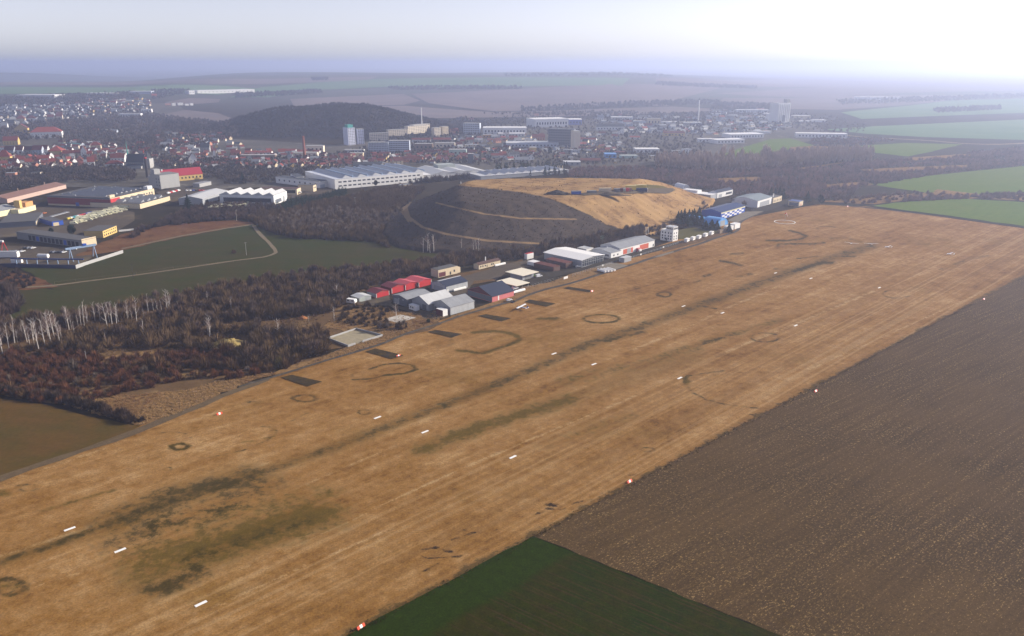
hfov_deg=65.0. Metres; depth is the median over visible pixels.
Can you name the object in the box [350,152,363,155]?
building
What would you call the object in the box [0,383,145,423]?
field hedge
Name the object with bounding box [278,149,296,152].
building
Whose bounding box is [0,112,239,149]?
town trees
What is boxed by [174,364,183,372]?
bare shrub
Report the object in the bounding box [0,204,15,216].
building
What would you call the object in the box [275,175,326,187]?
building
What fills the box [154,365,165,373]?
bare shrub
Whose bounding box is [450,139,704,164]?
town trees
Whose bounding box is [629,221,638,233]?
bare tree
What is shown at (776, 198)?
building
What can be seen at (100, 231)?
building
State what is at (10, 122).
house
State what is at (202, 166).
town trees
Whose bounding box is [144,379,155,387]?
bare shrub
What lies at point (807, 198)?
fir tree
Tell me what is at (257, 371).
bare shrub
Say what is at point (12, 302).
brown thicket
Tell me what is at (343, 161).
town trees
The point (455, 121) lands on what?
town trees
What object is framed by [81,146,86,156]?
house
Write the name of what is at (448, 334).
mossy hardstanding
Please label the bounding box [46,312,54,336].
birch tree
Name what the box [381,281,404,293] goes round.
garage
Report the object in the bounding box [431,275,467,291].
hangar
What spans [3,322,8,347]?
birch tree
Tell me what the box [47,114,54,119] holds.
house
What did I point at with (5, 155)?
house
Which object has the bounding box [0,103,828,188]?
town ground
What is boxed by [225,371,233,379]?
bare shrub
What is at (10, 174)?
house
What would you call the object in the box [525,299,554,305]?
mossy hardstanding
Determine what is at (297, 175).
building
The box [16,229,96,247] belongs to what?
garage row
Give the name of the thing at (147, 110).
terrace
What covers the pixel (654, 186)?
grass bank
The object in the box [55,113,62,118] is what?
house
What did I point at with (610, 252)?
building
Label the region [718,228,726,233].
wall screen
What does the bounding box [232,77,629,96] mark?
field
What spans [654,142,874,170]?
pale poplar wood
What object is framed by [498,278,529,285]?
canopy
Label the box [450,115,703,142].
town trees
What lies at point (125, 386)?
bare shrub
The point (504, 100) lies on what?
field
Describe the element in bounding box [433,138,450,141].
apartment house
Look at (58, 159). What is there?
house
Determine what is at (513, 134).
factory
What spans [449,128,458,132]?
house
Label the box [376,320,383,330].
bare tree
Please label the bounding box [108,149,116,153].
house
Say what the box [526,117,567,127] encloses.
warehouse
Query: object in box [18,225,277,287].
path
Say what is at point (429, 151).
house
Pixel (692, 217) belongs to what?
spruce tree
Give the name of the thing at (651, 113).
town trees
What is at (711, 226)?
spruce tree
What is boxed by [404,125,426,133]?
apartment block
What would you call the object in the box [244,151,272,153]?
building
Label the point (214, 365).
bare shrub
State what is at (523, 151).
house
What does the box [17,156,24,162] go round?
house
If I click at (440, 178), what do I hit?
brown thicket
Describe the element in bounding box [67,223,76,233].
fir tree
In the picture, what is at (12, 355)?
red thicket
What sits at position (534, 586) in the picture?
crop field
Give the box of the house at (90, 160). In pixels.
[86,156,94,165]
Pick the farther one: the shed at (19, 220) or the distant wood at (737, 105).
the distant wood at (737, 105)
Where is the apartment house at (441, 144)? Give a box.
[435,142,454,147]
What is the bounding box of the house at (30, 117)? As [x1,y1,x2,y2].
[27,115,35,121]
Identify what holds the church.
on the town ground at (141, 180)
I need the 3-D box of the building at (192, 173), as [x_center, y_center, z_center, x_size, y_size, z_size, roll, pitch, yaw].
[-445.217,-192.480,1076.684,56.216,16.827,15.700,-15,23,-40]
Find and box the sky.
[0,0,1023,68]
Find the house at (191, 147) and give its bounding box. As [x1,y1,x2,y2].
[185,145,193,149]
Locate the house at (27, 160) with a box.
[24,158,32,164]
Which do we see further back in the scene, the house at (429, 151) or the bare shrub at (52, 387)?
the house at (429, 151)
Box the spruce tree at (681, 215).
[680,210,684,220]
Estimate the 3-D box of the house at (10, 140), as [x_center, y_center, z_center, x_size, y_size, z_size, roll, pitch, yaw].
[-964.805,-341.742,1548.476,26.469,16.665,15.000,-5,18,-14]
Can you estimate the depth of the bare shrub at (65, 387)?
385.59 m
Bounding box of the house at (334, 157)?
[329,156,337,159]
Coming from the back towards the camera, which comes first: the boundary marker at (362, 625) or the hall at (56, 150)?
the hall at (56, 150)
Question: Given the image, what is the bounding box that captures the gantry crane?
[65,243,97,261]
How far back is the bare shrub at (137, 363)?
412.97 m
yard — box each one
[0,207,134,236]
[0,245,95,264]
[156,189,245,207]
[287,187,335,198]
[359,295,447,318]
[428,258,536,295]
[581,188,674,194]
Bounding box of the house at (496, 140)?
[493,138,500,142]
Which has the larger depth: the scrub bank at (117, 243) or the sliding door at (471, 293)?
the scrub bank at (117, 243)
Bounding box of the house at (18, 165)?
[13,163,21,167]
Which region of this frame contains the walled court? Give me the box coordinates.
[329,328,382,346]
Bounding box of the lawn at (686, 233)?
[678,228,717,238]
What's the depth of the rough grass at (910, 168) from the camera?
1196.92 m
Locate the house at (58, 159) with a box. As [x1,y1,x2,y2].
[55,156,62,161]
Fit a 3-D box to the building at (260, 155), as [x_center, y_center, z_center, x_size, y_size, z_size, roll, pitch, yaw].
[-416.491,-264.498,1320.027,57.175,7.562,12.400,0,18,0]
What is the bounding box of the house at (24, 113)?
[21,111,27,115]
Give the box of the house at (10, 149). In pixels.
[4,146,15,153]
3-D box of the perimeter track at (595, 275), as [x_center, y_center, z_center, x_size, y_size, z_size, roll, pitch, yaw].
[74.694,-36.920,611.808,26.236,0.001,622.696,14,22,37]
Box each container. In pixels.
[0,251,19,256]
[11,259,22,262]
[436,307,447,315]
[524,252,533,258]
[527,260,538,265]
[571,190,580,193]
[599,188,611,191]
[625,185,635,189]
[636,185,646,187]
[636,188,646,191]
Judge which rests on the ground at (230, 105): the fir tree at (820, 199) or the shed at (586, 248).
the shed at (586, 248)
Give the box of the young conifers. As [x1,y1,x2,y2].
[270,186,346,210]
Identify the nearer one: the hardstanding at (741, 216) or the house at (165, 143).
the hardstanding at (741, 216)
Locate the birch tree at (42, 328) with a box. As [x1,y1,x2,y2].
[38,320,45,343]
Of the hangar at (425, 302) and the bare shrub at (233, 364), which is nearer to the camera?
the bare shrub at (233, 364)
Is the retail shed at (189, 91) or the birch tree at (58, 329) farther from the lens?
the retail shed at (189, 91)
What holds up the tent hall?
on the ground at (230, 105)
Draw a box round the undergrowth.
[0,236,629,401]
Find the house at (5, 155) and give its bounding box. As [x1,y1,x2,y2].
[0,150,11,164]
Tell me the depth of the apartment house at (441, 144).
1488.01 m
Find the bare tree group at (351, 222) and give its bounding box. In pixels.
[268,205,400,231]
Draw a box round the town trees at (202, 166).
[137,144,255,179]
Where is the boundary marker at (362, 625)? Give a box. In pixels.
[356,623,364,629]
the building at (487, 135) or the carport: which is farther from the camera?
the building at (487, 135)
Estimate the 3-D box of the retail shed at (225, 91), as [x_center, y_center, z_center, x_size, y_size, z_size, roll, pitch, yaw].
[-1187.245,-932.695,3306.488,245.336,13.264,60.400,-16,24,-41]
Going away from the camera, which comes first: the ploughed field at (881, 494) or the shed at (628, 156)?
the ploughed field at (881, 494)
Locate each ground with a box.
[0,67,1023,628]
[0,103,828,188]
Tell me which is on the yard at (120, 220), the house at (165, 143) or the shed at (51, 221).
the shed at (51, 221)
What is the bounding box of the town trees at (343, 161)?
[225,145,481,171]
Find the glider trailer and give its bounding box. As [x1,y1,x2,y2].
[453,286,465,290]
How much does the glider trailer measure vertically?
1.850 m
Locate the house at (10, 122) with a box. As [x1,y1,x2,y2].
[8,120,15,125]
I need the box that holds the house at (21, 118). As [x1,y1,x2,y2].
[16,115,25,122]
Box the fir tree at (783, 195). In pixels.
[781,189,786,198]
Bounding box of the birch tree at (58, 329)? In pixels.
[53,322,61,340]
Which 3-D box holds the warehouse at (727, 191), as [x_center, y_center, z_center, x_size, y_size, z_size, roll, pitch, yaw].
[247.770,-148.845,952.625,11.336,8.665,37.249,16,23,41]
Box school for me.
[30,127,62,137]
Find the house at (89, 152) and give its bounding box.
[86,150,92,156]
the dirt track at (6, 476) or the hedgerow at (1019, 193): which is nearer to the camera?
the dirt track at (6, 476)
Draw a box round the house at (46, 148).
[43,145,49,153]
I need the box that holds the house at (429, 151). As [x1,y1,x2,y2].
[426,150,435,154]
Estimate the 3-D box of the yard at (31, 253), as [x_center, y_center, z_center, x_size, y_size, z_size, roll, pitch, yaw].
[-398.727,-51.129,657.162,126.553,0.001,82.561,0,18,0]
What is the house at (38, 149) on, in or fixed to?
on the town ground at (141, 180)
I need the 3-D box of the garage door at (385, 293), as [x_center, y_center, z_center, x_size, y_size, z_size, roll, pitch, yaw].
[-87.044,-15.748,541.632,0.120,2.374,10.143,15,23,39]
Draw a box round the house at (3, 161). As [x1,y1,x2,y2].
[0,160,7,164]
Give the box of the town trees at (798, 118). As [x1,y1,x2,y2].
[674,108,864,133]
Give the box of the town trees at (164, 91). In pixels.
[151,88,189,98]
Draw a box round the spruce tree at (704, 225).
[699,220,707,229]
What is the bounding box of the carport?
[506,268,537,280]
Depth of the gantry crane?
642.31 m
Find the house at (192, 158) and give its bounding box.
[188,152,196,163]
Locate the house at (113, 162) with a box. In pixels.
[105,160,123,166]
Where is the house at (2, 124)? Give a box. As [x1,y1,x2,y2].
[0,122,8,127]
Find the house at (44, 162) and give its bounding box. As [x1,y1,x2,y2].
[40,159,48,164]
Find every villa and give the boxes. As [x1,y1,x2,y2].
[491,153,506,157]
[508,151,519,156]
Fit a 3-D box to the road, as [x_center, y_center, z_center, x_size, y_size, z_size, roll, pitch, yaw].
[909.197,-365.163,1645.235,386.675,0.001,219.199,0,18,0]
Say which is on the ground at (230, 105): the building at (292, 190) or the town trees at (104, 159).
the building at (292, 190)
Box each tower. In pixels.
[468,153,473,162]
[660,221,677,241]
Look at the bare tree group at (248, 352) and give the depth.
497.85 m
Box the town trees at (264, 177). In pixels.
[223,165,318,183]
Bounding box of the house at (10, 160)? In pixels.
[8,158,19,163]
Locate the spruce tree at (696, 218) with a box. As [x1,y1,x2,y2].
[693,212,701,224]
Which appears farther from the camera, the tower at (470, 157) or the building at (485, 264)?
the tower at (470, 157)
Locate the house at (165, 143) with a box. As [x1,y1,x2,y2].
[159,142,172,145]
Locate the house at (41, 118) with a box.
[37,116,44,120]
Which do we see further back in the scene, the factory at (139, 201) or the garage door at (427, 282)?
the factory at (139, 201)
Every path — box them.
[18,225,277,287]
[120,223,257,248]
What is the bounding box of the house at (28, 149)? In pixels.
[24,146,31,153]
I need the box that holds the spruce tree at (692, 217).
[689,210,696,223]
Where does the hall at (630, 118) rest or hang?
on the town ground at (141, 180)
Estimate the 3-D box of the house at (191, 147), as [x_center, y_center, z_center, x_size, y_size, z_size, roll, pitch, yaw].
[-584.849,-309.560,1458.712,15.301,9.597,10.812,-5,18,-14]
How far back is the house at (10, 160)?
1246.23 m
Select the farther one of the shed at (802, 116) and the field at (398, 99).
the field at (398, 99)
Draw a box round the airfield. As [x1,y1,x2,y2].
[0,204,1023,635]
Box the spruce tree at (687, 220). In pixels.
[682,212,693,226]
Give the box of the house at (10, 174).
[5,172,17,178]
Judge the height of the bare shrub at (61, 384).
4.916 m
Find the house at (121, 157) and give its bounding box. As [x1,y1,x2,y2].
[110,153,125,161]
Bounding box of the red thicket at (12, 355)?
[0,344,236,367]
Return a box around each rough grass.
[55,310,448,424]
[103,350,177,361]
[311,301,440,348]
[324,308,423,333]
[444,259,522,284]
[452,292,535,316]
[514,268,600,295]
[662,230,732,251]
[718,176,760,181]
[790,146,850,150]
[801,162,842,168]
[825,193,926,203]
[827,182,872,186]
[863,165,967,171]
[912,154,976,160]
[933,189,1023,200]
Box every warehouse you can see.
[178,188,227,204]
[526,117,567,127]
[568,118,581,124]
[684,188,716,198]
[710,187,732,197]
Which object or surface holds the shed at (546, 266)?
on the hardstanding at (546, 274)
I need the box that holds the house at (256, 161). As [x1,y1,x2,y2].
[251,159,260,163]
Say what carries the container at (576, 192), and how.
on the yard at (660, 190)
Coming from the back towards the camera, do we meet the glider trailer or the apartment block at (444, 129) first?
the apartment block at (444, 129)
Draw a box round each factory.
[47,185,154,206]
[90,194,169,208]
[305,163,424,188]
[417,163,485,178]
[470,165,568,179]
[483,126,526,133]
[498,133,524,136]
[506,141,558,146]
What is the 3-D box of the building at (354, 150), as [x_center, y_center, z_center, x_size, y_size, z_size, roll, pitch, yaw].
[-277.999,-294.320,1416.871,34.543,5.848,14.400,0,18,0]
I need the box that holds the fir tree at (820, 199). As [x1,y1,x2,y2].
[817,194,824,204]
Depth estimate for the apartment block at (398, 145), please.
1410.49 m
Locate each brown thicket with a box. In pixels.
[0,221,646,366]
[0,265,36,287]
[0,280,26,316]
[129,200,287,237]
[246,182,424,247]
[337,300,407,329]
[407,165,571,183]
[615,204,713,236]
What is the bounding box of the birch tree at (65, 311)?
[64,307,69,329]
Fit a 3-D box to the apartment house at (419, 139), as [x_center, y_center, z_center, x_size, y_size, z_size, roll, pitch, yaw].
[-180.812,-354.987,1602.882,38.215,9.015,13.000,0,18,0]
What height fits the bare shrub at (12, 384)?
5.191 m
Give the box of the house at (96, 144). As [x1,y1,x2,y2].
[90,141,101,149]
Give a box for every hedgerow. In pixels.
[833,190,1023,204]
[857,172,1013,201]
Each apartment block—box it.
[368,142,388,151]
[369,132,388,140]
[386,129,407,135]
[388,140,409,151]
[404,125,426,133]
[431,127,440,136]
[439,126,448,134]
[548,128,575,146]
[571,130,579,148]
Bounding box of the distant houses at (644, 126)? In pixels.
[0,97,800,168]
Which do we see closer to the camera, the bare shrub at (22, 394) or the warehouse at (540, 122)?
the bare shrub at (22, 394)
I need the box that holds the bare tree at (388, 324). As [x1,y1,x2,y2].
[385,321,392,329]
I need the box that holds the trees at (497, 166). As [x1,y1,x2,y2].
[495,160,567,175]
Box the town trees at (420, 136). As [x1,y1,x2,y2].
[368,125,480,149]
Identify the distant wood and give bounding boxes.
[159,117,238,134]
[235,88,322,97]
[311,76,327,79]
[388,84,521,89]
[504,71,672,76]
[521,98,722,111]
[655,80,756,87]
[711,100,780,109]
[836,92,1023,103]
[933,104,1001,112]
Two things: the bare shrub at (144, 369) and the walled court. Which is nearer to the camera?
the bare shrub at (144, 369)
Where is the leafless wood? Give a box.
[567,145,1023,198]
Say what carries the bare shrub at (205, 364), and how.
on the heath
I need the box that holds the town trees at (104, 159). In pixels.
[0,150,124,171]
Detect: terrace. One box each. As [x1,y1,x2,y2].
[119,113,142,116]
[141,109,152,112]
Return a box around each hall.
[0,182,65,202]
[48,146,65,155]
[219,187,286,204]
[449,149,466,155]
[563,160,580,164]
[580,158,600,162]
[596,124,624,129]
[604,153,616,157]
[611,117,632,120]
[633,148,659,152]
[661,121,676,123]
[674,183,689,188]
[696,138,711,141]
[709,138,744,143]
[721,132,763,137]
[794,132,847,138]
[854,97,868,99]
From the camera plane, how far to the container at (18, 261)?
630.69 m
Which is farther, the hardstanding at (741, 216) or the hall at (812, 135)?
the hall at (812, 135)
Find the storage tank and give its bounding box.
[37,254,48,257]
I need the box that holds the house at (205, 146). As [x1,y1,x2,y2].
[200,143,210,151]
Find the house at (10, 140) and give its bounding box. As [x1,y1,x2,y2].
[2,136,19,144]
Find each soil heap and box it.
[543,190,568,194]
[599,193,631,195]
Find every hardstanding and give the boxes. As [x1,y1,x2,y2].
[281,375,321,385]
[366,348,402,358]
[428,330,460,336]
[479,314,510,320]
[523,240,683,283]
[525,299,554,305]
[565,287,590,291]
[596,262,627,268]
[728,211,762,221]
[749,198,790,210]
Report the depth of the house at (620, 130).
1789.33 m
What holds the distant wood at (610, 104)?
on the field at (504, 100)
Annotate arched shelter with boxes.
[702,216,727,226]
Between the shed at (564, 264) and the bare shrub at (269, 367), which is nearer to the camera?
the bare shrub at (269, 367)
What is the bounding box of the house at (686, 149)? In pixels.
[681,148,689,152]
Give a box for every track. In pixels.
[0,379,269,481]
[239,212,762,386]
[813,203,1023,227]
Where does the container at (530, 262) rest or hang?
on the yard at (496, 272)
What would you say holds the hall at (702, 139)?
on the town ground at (141, 180)
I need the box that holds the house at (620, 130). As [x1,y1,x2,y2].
[617,128,623,133]
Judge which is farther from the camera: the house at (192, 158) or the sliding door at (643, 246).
the house at (192, 158)
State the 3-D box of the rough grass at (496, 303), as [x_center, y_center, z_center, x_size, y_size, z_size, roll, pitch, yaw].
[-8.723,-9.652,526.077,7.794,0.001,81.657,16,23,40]
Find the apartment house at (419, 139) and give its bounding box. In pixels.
[411,138,430,141]
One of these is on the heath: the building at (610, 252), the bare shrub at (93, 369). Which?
the bare shrub at (93, 369)
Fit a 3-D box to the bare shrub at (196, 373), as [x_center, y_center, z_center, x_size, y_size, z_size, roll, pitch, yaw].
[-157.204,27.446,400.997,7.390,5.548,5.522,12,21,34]
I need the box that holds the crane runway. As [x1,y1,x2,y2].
[10,258,83,263]
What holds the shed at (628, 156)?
on the town ground at (141, 180)
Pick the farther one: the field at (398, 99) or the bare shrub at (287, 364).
the field at (398, 99)
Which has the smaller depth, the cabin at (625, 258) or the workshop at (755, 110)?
the cabin at (625, 258)
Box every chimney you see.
[144,157,148,177]
[302,136,305,155]
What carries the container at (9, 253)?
on the yard at (31, 253)
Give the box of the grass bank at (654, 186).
[623,185,666,187]
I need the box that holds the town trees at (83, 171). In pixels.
[0,163,136,190]
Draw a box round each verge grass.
[347,304,970,635]
[535,536,754,623]
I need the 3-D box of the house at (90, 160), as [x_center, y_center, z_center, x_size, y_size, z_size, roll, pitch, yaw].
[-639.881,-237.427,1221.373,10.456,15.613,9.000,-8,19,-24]
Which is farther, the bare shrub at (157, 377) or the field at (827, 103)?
the field at (827, 103)
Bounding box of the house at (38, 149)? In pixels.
[31,145,44,153]
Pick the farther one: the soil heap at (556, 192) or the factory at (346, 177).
the factory at (346, 177)
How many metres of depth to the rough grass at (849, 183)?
1039.19 m
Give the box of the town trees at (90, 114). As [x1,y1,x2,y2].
[0,101,151,126]
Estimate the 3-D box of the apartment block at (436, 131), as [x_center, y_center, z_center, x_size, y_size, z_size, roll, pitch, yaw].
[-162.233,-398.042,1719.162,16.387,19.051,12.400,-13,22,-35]
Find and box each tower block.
[343,124,355,144]
[356,128,364,143]
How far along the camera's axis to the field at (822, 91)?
4218.14 m
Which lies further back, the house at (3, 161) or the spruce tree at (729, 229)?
the house at (3, 161)
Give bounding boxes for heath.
[0,270,393,403]
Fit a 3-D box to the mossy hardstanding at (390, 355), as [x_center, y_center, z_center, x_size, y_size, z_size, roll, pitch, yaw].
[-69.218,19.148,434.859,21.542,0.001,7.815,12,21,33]
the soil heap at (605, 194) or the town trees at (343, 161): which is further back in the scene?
the town trees at (343, 161)
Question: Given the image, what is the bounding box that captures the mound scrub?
[384,185,615,249]
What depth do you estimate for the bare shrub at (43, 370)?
405.92 m
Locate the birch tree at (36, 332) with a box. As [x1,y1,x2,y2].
[31,321,39,348]
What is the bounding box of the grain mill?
[148,168,179,188]
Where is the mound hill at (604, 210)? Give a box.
[383,178,714,253]
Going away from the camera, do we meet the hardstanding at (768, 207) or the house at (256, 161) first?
the hardstanding at (768, 207)
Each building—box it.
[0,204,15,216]
[10,200,35,213]
[83,225,116,237]
[160,167,202,180]
[193,181,210,186]
[240,154,276,158]
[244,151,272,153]
[261,187,300,194]
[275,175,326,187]
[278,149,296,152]
[290,173,303,177]
[293,152,318,156]
[298,184,316,191]
[306,145,324,151]
[344,149,364,152]
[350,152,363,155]
[353,162,382,166]
[409,123,429,127]
[431,264,459,277]
[473,257,500,268]
[483,134,490,137]
[580,138,595,141]
[592,246,621,257]
[633,120,645,123]
[647,118,660,123]
[662,131,684,135]
[770,193,781,202]
[788,199,803,206]
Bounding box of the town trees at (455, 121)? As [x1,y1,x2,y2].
[377,114,480,127]
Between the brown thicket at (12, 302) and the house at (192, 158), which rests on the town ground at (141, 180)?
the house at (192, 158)
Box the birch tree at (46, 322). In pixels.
[41,312,52,341]
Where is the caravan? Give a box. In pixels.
[346,298,356,303]
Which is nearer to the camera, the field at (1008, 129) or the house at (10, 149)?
the house at (10, 149)
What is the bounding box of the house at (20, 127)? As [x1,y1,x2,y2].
[14,124,29,132]
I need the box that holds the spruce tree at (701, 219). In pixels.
[697,214,704,224]
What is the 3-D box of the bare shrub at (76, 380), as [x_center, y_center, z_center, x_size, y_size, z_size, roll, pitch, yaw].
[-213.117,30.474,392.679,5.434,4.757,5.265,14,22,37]
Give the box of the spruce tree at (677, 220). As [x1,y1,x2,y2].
[673,211,683,223]
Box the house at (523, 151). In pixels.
[514,150,526,153]
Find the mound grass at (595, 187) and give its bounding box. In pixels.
[464,178,700,224]
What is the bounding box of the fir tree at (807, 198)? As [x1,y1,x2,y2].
[804,191,811,201]
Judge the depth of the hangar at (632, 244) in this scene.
673.27 m
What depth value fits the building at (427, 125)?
1779.36 m
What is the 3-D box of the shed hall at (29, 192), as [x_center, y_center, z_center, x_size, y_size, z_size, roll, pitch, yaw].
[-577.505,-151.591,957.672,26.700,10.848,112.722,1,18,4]
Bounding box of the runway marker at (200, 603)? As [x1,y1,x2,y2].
[194,600,206,606]
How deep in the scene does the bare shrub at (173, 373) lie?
403.48 m
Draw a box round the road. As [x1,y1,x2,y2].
[847,135,1023,144]
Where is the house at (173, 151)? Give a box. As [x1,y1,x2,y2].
[169,149,176,154]
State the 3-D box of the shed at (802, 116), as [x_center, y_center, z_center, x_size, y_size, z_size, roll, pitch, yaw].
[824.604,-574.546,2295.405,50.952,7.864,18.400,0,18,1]
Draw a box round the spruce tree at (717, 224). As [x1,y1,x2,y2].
[715,220,720,230]
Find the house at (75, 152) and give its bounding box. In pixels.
[61,150,80,156]
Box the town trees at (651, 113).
[483,109,705,125]
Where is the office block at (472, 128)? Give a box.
[463,123,480,133]
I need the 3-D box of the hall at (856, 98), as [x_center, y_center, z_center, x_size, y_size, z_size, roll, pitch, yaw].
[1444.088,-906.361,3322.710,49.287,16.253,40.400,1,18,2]
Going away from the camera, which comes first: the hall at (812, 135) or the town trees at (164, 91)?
the hall at (812, 135)
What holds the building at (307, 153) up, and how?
on the town ground at (141, 180)
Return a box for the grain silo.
[769,99,790,122]
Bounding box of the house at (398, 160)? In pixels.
[392,156,403,163]
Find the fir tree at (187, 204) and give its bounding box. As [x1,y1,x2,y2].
[182,194,192,209]
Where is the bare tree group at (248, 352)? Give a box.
[0,224,644,361]
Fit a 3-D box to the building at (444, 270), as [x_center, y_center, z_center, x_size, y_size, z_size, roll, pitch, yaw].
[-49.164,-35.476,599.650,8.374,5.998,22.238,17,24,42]
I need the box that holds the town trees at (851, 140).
[810,136,892,144]
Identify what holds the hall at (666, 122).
on the town ground at (141, 180)
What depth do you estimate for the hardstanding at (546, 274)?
615.05 m
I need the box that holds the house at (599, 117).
[597,115,603,119]
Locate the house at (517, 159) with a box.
[515,157,528,162]
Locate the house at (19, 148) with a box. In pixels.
[15,146,23,153]
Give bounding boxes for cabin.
[409,303,418,310]
[619,255,631,262]
[730,222,739,228]
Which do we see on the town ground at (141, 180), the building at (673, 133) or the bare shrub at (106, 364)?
the building at (673, 133)
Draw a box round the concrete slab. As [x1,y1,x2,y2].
[387,315,414,321]
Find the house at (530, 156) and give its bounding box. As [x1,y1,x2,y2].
[526,154,533,159]
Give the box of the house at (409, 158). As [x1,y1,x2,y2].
[403,156,422,161]
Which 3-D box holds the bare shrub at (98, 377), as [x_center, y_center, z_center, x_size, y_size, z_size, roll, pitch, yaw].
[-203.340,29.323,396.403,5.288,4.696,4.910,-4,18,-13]
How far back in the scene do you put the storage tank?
645.04 m
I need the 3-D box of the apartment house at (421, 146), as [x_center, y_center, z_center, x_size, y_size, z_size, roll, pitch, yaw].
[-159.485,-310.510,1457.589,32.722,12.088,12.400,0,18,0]
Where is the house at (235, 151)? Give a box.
[230,150,240,154]
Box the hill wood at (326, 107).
[186,102,462,138]
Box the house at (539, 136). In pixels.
[532,134,544,139]
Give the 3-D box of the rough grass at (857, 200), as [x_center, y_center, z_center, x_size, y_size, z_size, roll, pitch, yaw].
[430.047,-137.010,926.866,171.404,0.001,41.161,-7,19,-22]
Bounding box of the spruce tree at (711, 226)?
[705,219,716,230]
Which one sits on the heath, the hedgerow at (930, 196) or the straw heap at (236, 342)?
the straw heap at (236, 342)
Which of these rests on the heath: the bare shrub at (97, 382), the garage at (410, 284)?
the bare shrub at (97, 382)
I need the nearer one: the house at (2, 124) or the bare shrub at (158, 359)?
the bare shrub at (158, 359)
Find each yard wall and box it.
[0,263,75,268]
[75,250,122,268]
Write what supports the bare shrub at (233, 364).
on the heath
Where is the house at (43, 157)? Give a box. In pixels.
[36,155,50,159]
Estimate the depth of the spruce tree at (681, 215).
778.26 m
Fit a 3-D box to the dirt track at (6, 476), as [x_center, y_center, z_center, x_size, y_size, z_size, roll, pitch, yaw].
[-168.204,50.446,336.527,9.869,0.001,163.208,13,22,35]
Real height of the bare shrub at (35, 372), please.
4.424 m
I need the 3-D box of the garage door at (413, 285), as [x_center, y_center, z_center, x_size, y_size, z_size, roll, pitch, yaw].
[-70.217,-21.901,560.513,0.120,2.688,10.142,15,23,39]
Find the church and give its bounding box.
[125,145,153,168]
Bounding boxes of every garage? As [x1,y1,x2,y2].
[367,287,388,297]
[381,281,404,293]
[393,279,416,290]
[405,275,430,287]
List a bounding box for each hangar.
[393,289,430,306]
[411,289,451,310]
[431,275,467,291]
[433,294,473,314]
[466,280,514,301]
[543,247,604,266]
[600,235,654,254]
[702,202,744,217]
[732,193,771,207]
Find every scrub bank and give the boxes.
[0,271,57,289]
[76,220,253,255]
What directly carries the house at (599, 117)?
on the town ground at (141, 180)
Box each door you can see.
[377,291,388,297]
[392,286,404,292]
[406,283,416,289]
[419,280,430,286]
[434,285,442,290]
[443,309,447,315]
[467,290,491,301]
[640,243,648,248]
[760,200,769,205]
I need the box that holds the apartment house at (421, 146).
[415,143,432,149]
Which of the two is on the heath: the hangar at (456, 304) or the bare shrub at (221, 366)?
the bare shrub at (221, 366)
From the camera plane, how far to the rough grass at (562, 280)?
575.62 m
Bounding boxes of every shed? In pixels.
[0,212,42,227]
[17,94,64,97]
[39,216,63,225]
[129,91,153,93]
[185,90,194,93]
[194,89,254,93]
[350,293,371,301]
[534,261,559,270]
[545,257,572,268]
[577,246,592,251]
[619,155,637,157]
[791,115,810,117]
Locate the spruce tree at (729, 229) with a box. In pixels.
[726,222,732,232]
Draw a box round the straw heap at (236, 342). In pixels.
[212,337,247,348]
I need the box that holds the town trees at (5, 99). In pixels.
[0,90,139,105]
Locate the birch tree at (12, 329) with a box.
[8,317,16,342]
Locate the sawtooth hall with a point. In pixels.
(239, 194)
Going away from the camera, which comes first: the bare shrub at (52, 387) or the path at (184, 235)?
the bare shrub at (52, 387)
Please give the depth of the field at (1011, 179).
1056.88 m
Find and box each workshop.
[736,109,768,112]
[751,131,770,132]
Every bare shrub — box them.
[5,380,16,386]
[8,371,19,376]
[8,374,19,382]
[14,364,20,372]
[16,389,28,398]
[27,394,40,401]
[31,369,39,375]
[36,381,44,389]
[36,395,46,402]
[40,367,48,374]
[44,374,56,383]
[47,384,55,390]
[55,375,63,382]
[56,380,70,388]
[58,377,70,383]
[62,382,69,390]
[66,358,78,370]
[66,372,75,382]
[72,376,80,384]
[78,379,87,386]
[81,380,88,386]
[82,390,89,395]
[90,366,98,372]
[93,379,101,385]
[94,384,102,390]
[95,374,104,380]
[102,360,109,368]
[110,387,119,395]
[111,363,121,370]
[113,373,120,382]
[116,385,124,391]
[120,359,129,369]
[121,381,130,390]
[125,385,133,391]
[129,366,139,374]
[131,358,140,367]
[133,384,141,389]
[137,364,148,373]
[141,355,153,368]
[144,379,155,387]
[150,355,167,368]
[152,374,160,382]
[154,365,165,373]
[165,360,171,367]
[170,369,180,376]
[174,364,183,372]
[174,373,183,380]
[192,369,202,378]
[197,357,211,369]
[208,358,217,367]
[209,368,218,377]
[217,363,227,369]
[224,358,239,369]
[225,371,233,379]
[248,367,255,373]
[253,367,260,374]
[262,361,275,371]
[273,355,285,367]
[279,357,289,367]
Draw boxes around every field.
[0,76,377,84]
[0,85,256,94]
[0,399,138,474]
[9,224,447,318]
[156,110,232,122]
[166,98,219,104]
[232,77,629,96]
[290,94,419,105]
[348,536,780,635]
[383,106,727,117]
[413,84,721,110]
[534,276,1023,635]
[628,100,668,105]
[656,78,1023,86]
[720,84,1023,96]
[721,95,962,109]
[725,138,813,158]
[824,119,1023,139]
[841,98,1023,118]
[862,143,960,155]
[871,166,1023,193]
[875,199,1023,225]
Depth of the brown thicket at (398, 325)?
494.72 m

